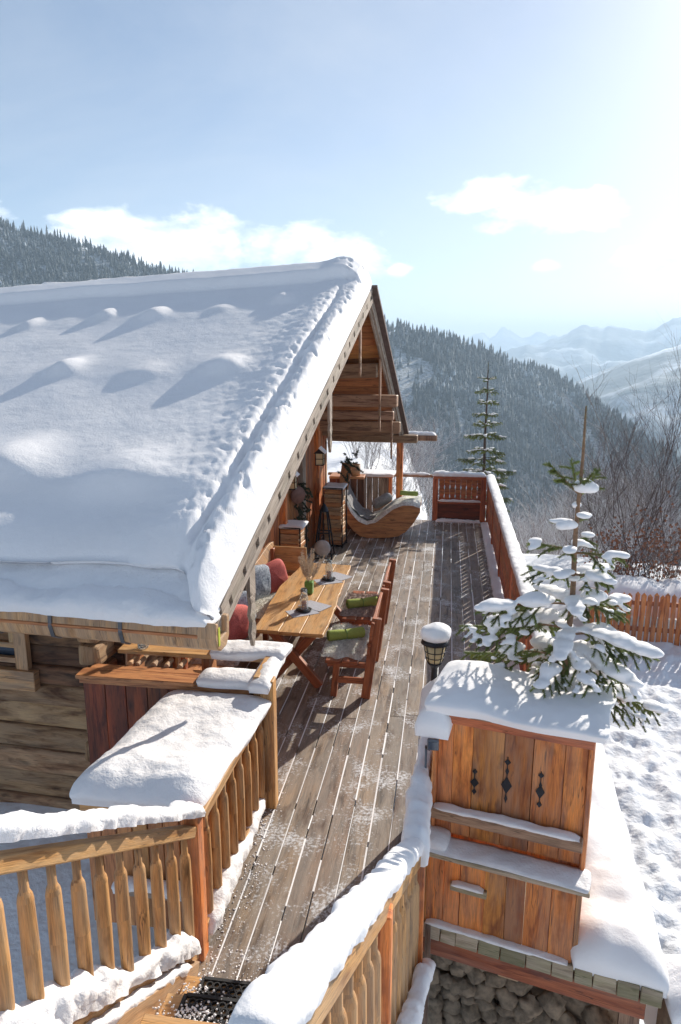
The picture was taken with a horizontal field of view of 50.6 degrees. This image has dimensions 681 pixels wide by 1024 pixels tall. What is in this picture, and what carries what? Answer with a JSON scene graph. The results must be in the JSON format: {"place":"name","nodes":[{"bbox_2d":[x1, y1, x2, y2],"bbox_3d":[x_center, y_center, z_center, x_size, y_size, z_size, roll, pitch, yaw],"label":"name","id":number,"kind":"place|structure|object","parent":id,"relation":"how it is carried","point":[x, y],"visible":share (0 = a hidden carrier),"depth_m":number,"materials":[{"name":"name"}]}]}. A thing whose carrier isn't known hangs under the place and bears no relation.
{"place":"outdoors","nodes":[
{"label":"outdoors","id":0,"kind":"place"},
{"bbox_2d":[0,228,680,1023],"bbox_3d":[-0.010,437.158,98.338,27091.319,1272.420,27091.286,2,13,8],"label":"ground","id":1,"kind":"structure","parent":0,"point":[646,770],"depth_m":9.08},
{"bbox_2d":[0,285,436,810],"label":"log cabin","id":2,"kind":"object","parent":1,"relation":"on","point":[44,744],"visible":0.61,"depth_m":7.02,"materials":[{"name":"brown wood"}]},
{"bbox_2d":[0,633,40,691],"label":"window","id":3,"kind":"structure","parent":2,"relation":"in","point":[22,677],"depth_m":6.78,"materials":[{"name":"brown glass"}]},
{"bbox_2d":[0,563,190,601],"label":"roof snow","id":4,"kind":"structure","parent":2,"relation":"on","point":[168,581],"depth_m":5.20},
{"bbox_2d":[0,578,220,626],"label":"gutter snow","id":5,"kind":"structure","parent":2,"relation":"on","point":[140,605],"depth_m":4.90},
{"bbox_2d":[0,256,371,619],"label":"roof snow","id":6,"kind":"structure","parent":2,"relation":"on","point":[160,421],"depth_m":7.15,"materials":[{"name":"snow"}]},
{"bbox_2d":[291,486,304,503],"bbox_3d":[-0.739,-0.294,12.560,0.310,0.310,0.020,-10,16,-38],"label":"round plaque","id":7,"kind":"object","parent":2,"relation":"attached to","point":[298,495],"visible":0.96,"depth_m":12.55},
{"bbox_2d":[293,482,313,540],"bbox_3d":[-0.703,0.019,12.813,0.476,1.088,0.668,2,13,8],"label":"fir garland","id":8,"kind":"object","parent":2,"relation":"attached to","point":[306,489],"visible":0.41,"depth_m":12.84,"materials":[{"name":"green plant"}]},
{"bbox_2d":[0,216,680,565],"bbox_3d":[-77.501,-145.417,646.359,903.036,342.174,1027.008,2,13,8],"label":"forest","id":9,"kind":"object","parent":1,"relation":"on","point":[441,351],"visible":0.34,"depth_m":815.73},
{"bbox_2d":[349,442,388,468],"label":"frosted shrub","id":10,"kind":"object","parent":1,"relation":"on","point":[370,446],"visible":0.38,"depth_m":26.21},
{"bbox_2d":[301,522,481,1023],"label":"deck frame","id":11,"kind":"object","parent":1,"relation":"on","point":[427,941],"visible":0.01,"depth_m":4.72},
{"bbox_2d":[195,520,502,981],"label":"deck","id":12,"kind":"structure","parent":11,"relation":"on","point":[293,920],"depth_m":7.04,"materials":[{"name":"wood"}]},
{"bbox_2d":[79,743,248,930],"bbox_3d":[-1.213,2.196,5.398,0.800,0.970,1.571,2,13,8],"label":"storage bin","id":13,"kind":"object","parent":12,"relation":"on","point":[109,861],"visible":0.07,"depth_m":4.78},
{"bbox_2d":[111,875,180,900],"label":"ledge snow","id":14,"kind":"structure","parent":13,"relation":"on","point":[130,884],"depth_m":4.67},
{"bbox_2d":[69,690,270,806],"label":"snow","id":15,"kind":"structure","parent":13,"relation":"on","point":[167,749],"depth_m":5.00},
{"bbox_2d":[75,643,277,764],"bbox_3d":[-1.393,1.825,6.478,1.640,1.195,0.748,2,13,8],"label":"bar cabinet","id":16,"kind":"object","parent":12,"relation":"on","point":[121,701],"visible":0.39,"depth_m":6.21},
{"bbox_2d":[196,667,256,689],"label":"snow","id":17,"kind":"structure","parent":16,"relation":"on","point":[228,678],"depth_m":5.96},
{"bbox_2d":[210,640,292,660],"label":"snow","id":18,"kind":"structure","parent":16,"relation":"on","point":[238,650],"depth_m":6.33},
{"bbox_2d":[248,656,285,693],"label":"snow","id":19,"kind":"structure","parent":16,"relation":"on","point":[269,670],"depth_m":5.91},
{"bbox_2d":[116,960,244,1023],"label":"staircase","id":20,"kind":"structure","parent":12,"relation":"on","point":[143,1012],"depth_m":3.89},
{"bbox_2d":[0,824,198,1023],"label":"railing","id":21,"kind":"object","parent":20,"relation":"attached to","point":[21,861],"visible":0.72,"depth_m":3.41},
{"bbox_2d":[0,931,200,1023],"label":"rail snow","id":22,"kind":"structure","parent":21,"relation":"on","point":[84,993],"depth_m":3.35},
{"bbox_2d":[0,800,205,842],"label":"rail snow","id":23,"kind":"structure","parent":21,"relation":"on","point":[15,826],"depth_m":3.17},
{"bbox_2d":[86,962,192,1023],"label":"snow","id":24,"kind":"structure","parent":20,"relation":"on","point":[115,1013],"depth_m":3.76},
{"bbox_2d":[152,973,231,1023],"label":"slush","id":25,"kind":"object","parent":20,"relation":"on","point":[188,1009],"visible":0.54,"depth_m":3.86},
{"bbox_2d":[174,992,238,1023],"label":"stair mat","id":26,"kind":"object","parent":20,"relation":"on","point":[223,1001],"visible":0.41,"depth_m":3.89,"materials":[{"name":"rubber"}]},
{"bbox_2d":[196,976,250,998],"bbox_3d":[-0.366,2.800,4.079,0.950,0.018,0.260,2,13,8],"label":"stair mat","id":27,"kind":"object","parent":20,"relation":"on","point":[216,981],"visible":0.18,"depth_m":4.20,"materials":[{"name":"rubber"}]},
{"bbox_2d":[306,857,424,1023],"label":"railing","id":28,"kind":"object","parent":20,"relation":"attached to","point":[371,983],"visible":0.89,"depth_m":2.80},
{"bbox_2d":[228,837,423,1023],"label":"rail snow","id":29,"kind":"structure","parent":28,"relation":"on","point":[291,985],"depth_m":1.79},
{"bbox_2d":[396,958,435,1023],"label":"rail snow","id":30,"kind":"structure","parent":28,"relation":"on","point":[412,1012],"depth_m":3.79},
{"bbox_2d":[181,676,277,961],"bbox_3d":[-0.766,2.229,5.308,0.136,1.420,1.705,3,13,11],"label":"railing","id":31,"kind":"object","parent":12,"relation":"on","point":[213,847],"visible":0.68,"depth_m":5.13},
{"bbox_2d":[207,798,265,934],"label":"deck edge snow","id":32,"kind":"structure","parent":12,"relation":"on","point":[231,874],"depth_m":5.04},
{"bbox_2d":[175,541,306,669],"bbox_3d":[-1.129,1.302,9.294,0.550,0.980,3.550,3,13,11],"label":"wall bench","id":33,"kind":"object","parent":12,"relation":"on","point":[287,555],"depth_m":10.83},
{"bbox_2d":[193,633,259,666],"bbox_3d":[-1.301,1.511,8.305,0.618,0.098,1.090,2,13,8],"label":"fur throw","id":34,"kind":"object","parent":33,"relation":"on","point":[221,662],"visible":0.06,"depth_m":7.85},
{"bbox_2d":[228,604,248,639],"bbox_3d":[-1.230,1.293,8.373,0.173,0.443,0.458,4,-1,35],"label":"pillow","id":35,"kind":"object","parent":34,"relation":"on","point":[238,624],"visible":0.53,"depth_m":8.33,"materials":[{"name":"red fabric"}]},
{"bbox_2d":[255,592,275,618],"bbox_3d":[-1.039,1.183,9.752,0.593,0.101,1.322,2,13,8],"label":"fur throw","id":36,"kind":"object","parent":33,"relation":"on","point":[261,604],"visible":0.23,"depth_m":9.58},
{"bbox_2d":[245,564,270,599],"bbox_3d":[-1.121,0.958,9.815,0.154,0.479,0.483,2,3,36],"label":"pillow","id":37,"kind":"object","parent":36,"relation":"on","point":[263,580],"visible":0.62,"depth_m":9.79,"materials":[{"name":"grey fabric"}]},
{"bbox_2d":[265,559,287,593],"bbox_3d":[-0.927,0.905,10.105,0.169,0.460,0.441,3,24,40],"label":"pillow","id":38,"kind":"object","parent":36,"relation":"on","point":[278,573],"visible":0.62,"depth_m":10.04,"materials":[{"name":"red fabric"}]},
{"bbox_2d":[279,525,307,575],"bbox_3d":[-0.802,0.665,12.239,0.382,0.930,0.442,3,13,12],"label":"firewood rack","id":39,"kind":"object","parent":12,"relation":"on","point":[291,537],"visible":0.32,"depth_m":12.00,"materials":[{"name":"wood"}]},
{"bbox_2d":[256,563,350,687],"bbox_3d":[-0.410,1.420,9.313,0.854,0.779,2.660,2,13,8],"label":"picnic table","id":40,"kind":"object","parent":12,"relation":"on","point":[276,622],"visible":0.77,"depth_m":8.42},
{"bbox_2d":[286,609,318,617],"bbox_3d":[-0.452,1.189,8.553,0.340,0.003,0.240,-6,14,-25],"label":"napkin","id":41,"kind":"object","parent":40,"relation":"on","point":[293,613],"visible":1,"depth_m":8.51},
{"bbox_2d":[296,588,311,612],"bbox_3d":[-0.434,1.040,8.569,0.200,0.273,0.200,2,13,8],"label":"candle holder","id":42,"kind":"object","parent":41,"relation":"on","point":[303,608],"visible":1,"depth_m":8.53,"materials":[{"name":"glass"}]},
{"bbox_2d":[297,549,324,593],"bbox_3d":[-0.380,0.758,9.163,0.384,0.574,0.386,2,13,8],"label":"flower vase","id":43,"kind":"object","parent":40,"relation":"on","point":[308,572],"visible":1,"depth_m":9.13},
{"bbox_2d":[314,540,330,563],"bbox_3d":[-0.326,0.733,12.959,0.263,0.480,0.200,-6,14,-24],"label":"disc ornament","id":44,"kind":"object","parent":12,"relation":"on","point":[322,548],"visible":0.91,"depth_m":12.89,"materials":[{"name":"metal"}]},
{"bbox_2d":[314,503,334,560],"bbox_3d":[-0.303,0.346,13.387,0.368,1.052,0.368,2,13,8],"label":"obelisk lantern","id":45,"kind":"object","parent":12,"relation":"on","point":[323,508],"visible":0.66,"depth_m":13.30,"materials":[{"name":"metal"}]},
{"bbox_2d":[322,486,346,548],"bbox_3d":[-0.109,0.074,14.249,0.402,1.200,0.442,3,13,12],"label":"firewood rack","id":46,"kind":"object","parent":12,"relation":"on","point":[334,501],"visible":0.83,"depth_m":14.06,"materials":[{"name":"wood"}]},
{"bbox_2d":[329,472,365,528],"bbox_3d":[0.162,-0.246,15.773,0.750,1.155,0.500,2,13,8],"label":"porch counter","id":47,"kind":"object","parent":12,"relation":"on","point":[356,483],"visible":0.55,"depth_m":15.47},
{"bbox_2d":[337,449,363,483],"bbox_3d":[0.174,-0.873,13.896,0.478,0.655,0.543,-4,13,-18],"label":"fir arrangement","id":48,"kind":"object","parent":47,"relation":"on","point":[348,460],"visible":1,"depth_m":13.90,"materials":[{"name":"green plant"}]},
{"bbox_2d":[198,520,498,981],"bbox_3d":[1.149,1.575,10.293,2.544,0.021,12.754,2,13,8],"label":"slush","id":49,"kind":"object","parent":12,"relation":"on","point":[254,863],"visible":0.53,"depth_m":5.30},
{"bbox_2d":[210,521,492,979],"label":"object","id":50,"kind":"structure","parent":12,"relation":"on","point":[313,890],"depth_m":6.98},
{"bbox_2d":[325,587,388,698],"bbox_3d":[0.213,1.506,8.456,0.614,0.961,1.190,2,13,8],"label":"garden bench","id":51,"kind":"object","parent":12,"relation":"on","point":[375,639],"visible":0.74,"depth_m":8.01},
{"bbox_2d":[320,621,370,659],"bbox_3d":[0.081,1.482,8.464,0.571,0.093,1.070,2,13,8],"label":"fur throw","id":52,"kind":"object","parent":51,"relation":"on","point":[353,648],"visible":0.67,"depth_m":8.25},
{"bbox_2d":[326,627,364,640],"bbox_3d":[0.062,1.433,8.457,0.451,0.131,0.129,-4,13,-15],"label":"rolled blanket","id":53,"kind":"object","parent":52,"relation":"on","point":[343,634],"visible":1,"depth_m":8.41,"materials":[{"name":"green fabric"}]},
{"bbox_2d":[342,558,395,651],"bbox_3d":[0.401,1.228,9.691,0.614,0.961,1.190,2,13,8],"label":"garden bench","id":54,"kind":"object","parent":12,"relation":"on","point":[387,581],"visible":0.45,"depth_m":9.32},
{"bbox_2d":[339,592,378,616],"bbox_3d":[0.267,1.212,9.691,0.521,0.084,0.945,2,13,8],"label":"fur throw","id":55,"kind":"object","parent":54,"relation":"on","point":[368,611],"visible":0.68,"depth_m":9.44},
{"bbox_2d":[346,596,377,608],"bbox_3d":[0.286,1.196,9.530,0.431,0.126,0.125,-4,13,-18],"label":"rolled blanket","id":56,"kind":"object","parent":55,"relation":"on","point":[362,602],"visible":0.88,"depth_m":9.48,"materials":[{"name":"green fabric"}]},
{"bbox_2d":[364,476,393,511],"bbox_3d":[0.802,-0.315,16.127,0.780,1.135,0.620,2,13,8],"label":"porch cabinet","id":57,"kind":"object","parent":12,"relation":"on","point":[380,486],"visible":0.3,"depth_m":15.81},
{"bbox_2d":[360,469,395,476],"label":"porch snow","id":58,"kind":"structure","parent":57,"relation":"on","point":[377,473],"depth_m":15.76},
{"bbox_2d":[345,498,421,537],"bbox_3d":[0.843,-0.063,15.141,1.680,1.075,0.800,2,13,8],"label":"lounger","id":59,"kind":"object","parent":12,"relation":"on","point":[398,521],"visible":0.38,"depth_m":14.79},
{"bbox_2d":[345,495,421,524],"bbox_3d":[0.852,-0.228,15.103,1.668,0.833,0.940,2,13,8],"label":"fur throw","id":60,"kind":"object","parent":59,"relation":"on","point":[404,500],"visible":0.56,"depth_m":14.79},
{"bbox_2d":[345,485,379,518],"bbox_3d":[0.452,-0.223,15.071,0.704,0.627,0.620,2,13,8],"label":"blanket","id":61,"kind":"object","parent":60,"relation":"on","point":[355,504],"visible":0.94,"depth_m":15.08,"materials":[{"name":"grey fabric"}]},
{"bbox_2d":[372,492,392,507],"bbox_3d":[0.874,-0.238,15.097,0.458,0.177,0.502,-30,-13,5],"label":"pillow","id":62,"kind":"object","parent":60,"relation":"on","point":[382,500],"visible":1,"depth_m":14.90,"materials":[{"name":"grey fabric"}]},
{"bbox_2d":[424,755,432,900],"bbox_3d":[0.603,2.245,5.191,0.106,1.050,1.682,2,13,10],"label":"railing","id":63,"kind":"object","parent":12,"relation":"on","point":[431,773],"visible":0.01,"depth_m":5.05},
{"bbox_2d":[401,736,432,866],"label":"rail snow","id":64,"kind":"structure","parent":63,"relation":"on","point":[418,804],"depth_m":4.38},
{"bbox_2d":[418,676,437,714],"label":"corner snow","id":65,"kind":"structure","parent":63,"relation":"on","point":[426,689],"depth_m":5.70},
{"bbox_2d":[421,639,449,680],"bbox_3d":[0.754,1.267,5.787,0.230,0.587,0.230,2,13,8],"label":"post lantern","id":66,"kind":"object","parent":63,"relation":"on","point":[434,654],"visible":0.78,"depth_m":5.70,"materials":[{"name":"metal"}]},
{"bbox_2d":[420,622,450,642],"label":"snow cap","id":67,"kind":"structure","parent":66,"relation":"on","point":[436,632],"depth_m":5.64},
{"bbox_2d":[432,476,486,521],"bbox_3d":[2.706,-0.304,16.328,1.230,1.045,0.140,2,13,8],"label":"railing","id":68,"kind":"object","parent":12,"relation":"on","point":[462,510],"visible":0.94,"depth_m":16.31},
{"bbox_2d":[432,470,485,476],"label":"rail snow","id":69,"kind":"structure","parent":68,"relation":"on","point":[457,473],"depth_m":16.14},
{"bbox_2d":[481,522,519,669],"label":"deck edge snow","id":70,"kind":"structure","parent":12,"relation":"on","point":[497,590],"depth_m":12.66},
{"bbox_2d":[486,482,533,671],"bbox_3d":[2.565,0.899,11.105,0.150,1.100,10.605,2,13,8],"label":"railing","id":71,"kind":"object","parent":12,"relation":"on","point":[505,573],"visible":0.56,"depth_m":11.52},
{"bbox_2d":[486,474,557,675],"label":"rail snow","id":72,"kind":"structure","parent":71,"relation":"on","point":[517,559],"depth_m":10.22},
{"bbox_2d":[370,451,439,494],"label":"frosted shrub","id":73,"kind":"object","parent":1,"relation":"on","point":[408,486],"visible":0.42,"depth_m":24.19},
{"bbox_2d":[369,414,460,480],"bbox_3d":[2.809,-2.365,27.273,3.638,3.039,2.786,-6,14,-25],"label":"frosted shrub","id":74,"kind":"object","parent":1,"relation":"on","point":[415,462],"visible":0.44,"depth_m":27.24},
{"bbox_2d":[387,406,469,482],"bbox_3d":[4.115,-3.293,34.612,3.583,3.907,4.677,8,15,31],"label":"frosted shrub","id":75,"kind":"object","parent":1,"relation":"on","point":[436,445],"visible":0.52,"depth_m":34.28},
{"bbox_2d":[408,443,457,510],"bbox_3d":[4.490,-1.884,37.113,3.583,3.907,4.677,2,13,7],"label":"frosted shrub","id":76,"kind":"object","parent":1,"relation":"on","point":[426,487],"visible":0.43,"depth_m":36.65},
{"bbox_2d":[456,361,515,531],"bbox_3d":[3.422,-1.009,17.009,1.697,4.998,1.770,2,13,8],"label":"spruce tree","id":77,"kind":"object","parent":1,"relation":"on","point":[485,460],"visible":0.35,"depth_m":16.66,"materials":[{"name":"green plant"}]},
{"bbox_2d":[464,377,515,520],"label":"tree snow","id":78,"kind":"object","parent":77,"relation":"on","point":[487,472],"visible":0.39,"depth_m":16.69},
{"bbox_2d":[423,951,617,1023],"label":"stone wall","id":79,"kind":"structure","parent":1,"relation":"on","point":[460,993],"depth_m":5.09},
{"bbox_2d":[423,887,662,1023],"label":"woodshed roof","id":80,"kind":"structure","parent":79,"relation":"on","point":[628,1002],"depth_m":4.63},
{"bbox_2d":[425,918,567,965],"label":"snow","id":81,"kind":"structure","parent":80,"relation":"on","point":[486,938],"depth_m":4.73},
{"bbox_2d":[424,716,595,962],"bbox_3d":[1.193,2.005,4.956,1.080,1.574,0.962,5,14,21],"label":"plank cabinet","id":82,"kind":"object","parent":80,"relation":"on","point":[543,780],"visible":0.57,"depth_m":4.63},
{"bbox_2d":[424,738,438,767],"bbox_3d":[0.580,2.096,4.818,0.133,1.295,0.073,15,20,50],"label":"floodlight","id":83,"kind":"object","parent":82,"relation":"attached to","point":[432,743],"visible":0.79,"depth_m":4.64,"materials":[{"name":"grey metal"}]},
{"bbox_2d":[414,706,452,739],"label":"corner snow","id":84,"kind":"structure","parent":82,"relation":"on","point":[433,724],"depth_m":4.64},
{"bbox_2d":[430,825,450,850],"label":"ledge snow","id":85,"kind":"structure","parent":82,"relation":"on","point":[440,838],"depth_m":4.76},
{"bbox_2d":[430,837,590,893],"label":"ledge snow","id":86,"kind":"structure","parent":82,"relation":"on","point":[577,879],"depth_m":4.59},
{"bbox_2d":[424,660,616,743],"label":"snow","id":87,"kind":"structure","parent":82,"relation":"on","point":[489,692],"depth_m":4.62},
{"bbox_2d":[455,406,660,732],"bbox_3d":[1.529,0.351,5.002,1.448,2.192,1.235,2,13,8],"label":"spruce tree","id":88,"kind":"object","parent":82,"relation":"in","point":[566,665],"visible":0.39,"depth_m":4.83,"materials":[{"name":"green plant"}]},
{"bbox_2d":[461,512,668,725],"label":"tree snow","id":89,"kind":"object","parent":88,"relation":"on","point":[578,652],"visible":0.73,"depth_m":4.83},
{"bbox_2d":[555,478,598,529],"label":"tree snow","id":90,"kind":"object","parent":88,"relation":"on","point":[591,487],"visible":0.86,"depth_m":4.71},
{"bbox_2d":[570,743,669,998],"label":"snow","id":91,"kind":"structure","parent":80,"relation":"on","point":[618,938],"depth_m":4.76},
{"bbox_2d":[509,495,560,553],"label":"frosted shrub","id":92,"kind":"object","parent":1,"relation":"on","point":[537,524],"visible":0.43,"depth_m":26.88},
{"bbox_2d":[505,489,571,554],"bbox_3d":[7.630,1.214,29.221,3.981,4.341,5.197,-6,14,-24],"label":"frosted shrub","id":93,"kind":"object","parent":1,"relation":"on","point":[523,523],"visible":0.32,"depth_m":29.99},
{"bbox_2d":[513,466,586,555],"bbox_3d":[7.051,0.561,23.904,2.603,3.783,4.245,-4,13,-17],"label":"frosted shrub","id":94,"kind":"object","parent":1,"relation":"on","point":[544,537],"visible":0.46,"depth_m":24.16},
{"bbox_2d":[516,467,631,556],"bbox_3d":[7.097,0.336,21.892,3.820,3.405,2.343,3,13,15],"label":"frosted shrub","id":95,"kind":"object","parent":1,"relation":"on","point":[559,540],"visible":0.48,"depth_m":22.00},
{"bbox_2d":[521,448,634,549],"bbox_3d":[6.321,-0.199,18.798,2.522,3.191,2.823,-7,14,-27],"label":"bare sapling","id":96,"kind":"object","parent":1,"relation":"on","point":[573,518],"visible":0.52,"depth_m":19.04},
{"bbox_2d":[530,397,678,549],"bbox_3d":[7.680,-0.903,20.594,5.053,5.261,2.830,-1,13,-4],"label":"bare sapling","id":97,"kind":"object","parent":1,"relation":"on","point":[612,461],"visible":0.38,"depth_m":20.37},
{"bbox_2d":[538,310,680,575],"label":"bare sapling","id":98,"kind":"object","parent":1,"relation":"on","point":[666,462],"visible":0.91,"depth_m":16.07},
{"bbox_2d":[538,436,680,566],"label":"frosted shrub","id":99,"kind":"object","parent":1,"relation":"on","point":[644,505],"visible":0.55,"depth_m":17.55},
{"bbox_2d":[551,394,680,562],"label":"bare sapling","id":100,"kind":"object","parent":1,"relation":"on","point":[627,485],"visible":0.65,"depth_m":17.69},
{"bbox_2d":[555,360,680,554],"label":"bare sapling","id":101,"kind":"object","parent":1,"relation":"on","point":[677,468],"visible":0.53,"depth_m":18.03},
{"bbox_2d":[559,459,677,556],"bbox_3d":[7.847,-0.086,20.577,2.986,3.256,3.898,11,17,39],"label":"frosted shrub","id":102,"kind":"object","parent":1,"relation":"on","point":[582,527],"visible":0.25,"depth_m":20.36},
{"bbox_2d":[566,435,675,558],"bbox_3d":[7.240,-0.298,18.560,2.473,3.594,4.032,-2,13,-9],"label":"frosted shrub","id":103,"kind":"object","parent":1,"relation":"on","point":[616,498],"visible":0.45,"depth_m":18.59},
{"bbox_2d":[566,407,680,578],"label":"bare sapling","id":104,"kind":"object","parent":1,"relation":"on","point":[637,477],"visible":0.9,"depth_m":15.28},
{"bbox_2d":[577,504,680,576],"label":"rusty shrub","id":105,"kind":"object","parent":1,"relation":"on","point":[619,570],"visible":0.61,"depth_m":14.94,"materials":[{"name":"brown plant"}]},
{"bbox_2d":[587,587,680,645],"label":"picket fence","id":106,"kind":"object","parent":1,"relation":"on","point":[664,604],"visible":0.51,"depth_m":13.09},
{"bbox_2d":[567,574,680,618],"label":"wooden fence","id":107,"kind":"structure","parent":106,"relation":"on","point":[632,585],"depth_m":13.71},
{"bbox_2d":[590,459,680,556],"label":"frosted shrub","id":108,"kind":"object","parent":1,"relation":"on","point":[636,511],"visible":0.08,"depth_m":25.66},
{"bbox_2d":[596,490,680,586],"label":"rusty shrub","id":109,"kind":"object","parent":1,"relation":"on","point":[665,547],"visible":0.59,"depth_m":15.07,"materials":[{"name":"brown plant"}]},
{"bbox_2d":[600,506,680,579],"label":"rusty shrub","id":110,"kind":"object","parent":1,"relation":"on","point":[660,563],"visible":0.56,"depth_m":14.71,"materials":[{"name":"brown plant"}]},
{"bbox_2d":[614,480,680,564],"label":"frosted shrub","id":111,"kind":"object","parent":1,"relation":"on","point":[653,531],"visible":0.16,"depth_m":23.42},
{"bbox_2d":[643,999,662,1023],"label":"bank snow","id":112,"kind":"structure","parent":1,"relation":"on","point":[650,1017],"depth_m":4.81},
{"bbox_2d":[656,998,671,1023],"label":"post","id":113,"kind":"object","parent":1,"relation":"on","point":[663,1017],"visible":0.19,"depth_m":4.54,"materials":[{"name":"wood"}]},
{"bbox_2d":[663,954,680,1023],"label":"snow","id":114,"kind":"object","parent":113,"relation":"on","point":[673,998],"visible":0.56,"depth_m":4.43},
{"bbox_2d":[0,0,680,339],"label":"sky","id":115,"kind":"structure","parent":0,"point":[488,166],"materials":[{"name":"blue"}]},
{"bbox_2d":[451,880,483,893],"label":"ledge snow","id":116,"kind":"structure","parent":0,"point":[467,886],"depth_m":4.72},
{"bbox_2d":[433,802,579,842],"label":"ledge snow","id":117,"kind":"structure","parent":0,"point":[503,820],"depth_m":4.61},
{"bbox_2d":[438,327,655,353],"bbox_3d":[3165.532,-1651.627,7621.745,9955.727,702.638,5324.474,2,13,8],"label":"mountain","id":118,"kind":"structure","parent":0,"point":[504,338],"depth_m":8983.90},
{"bbox_2d":[502,317,680,382],"bbox_3d":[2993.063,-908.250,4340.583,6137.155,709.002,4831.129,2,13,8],"label":"mountain","id":119,"kind":"structure","parent":0,"point":[609,345],"depth_m":5055.86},
{"bbox_2d":[573,344,680,455],"bbox_3d":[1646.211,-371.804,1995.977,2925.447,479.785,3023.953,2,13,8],"label":"mountain","id":120,"kind":"structure","parent":0,"point":[641,367],"depth_m":1969.41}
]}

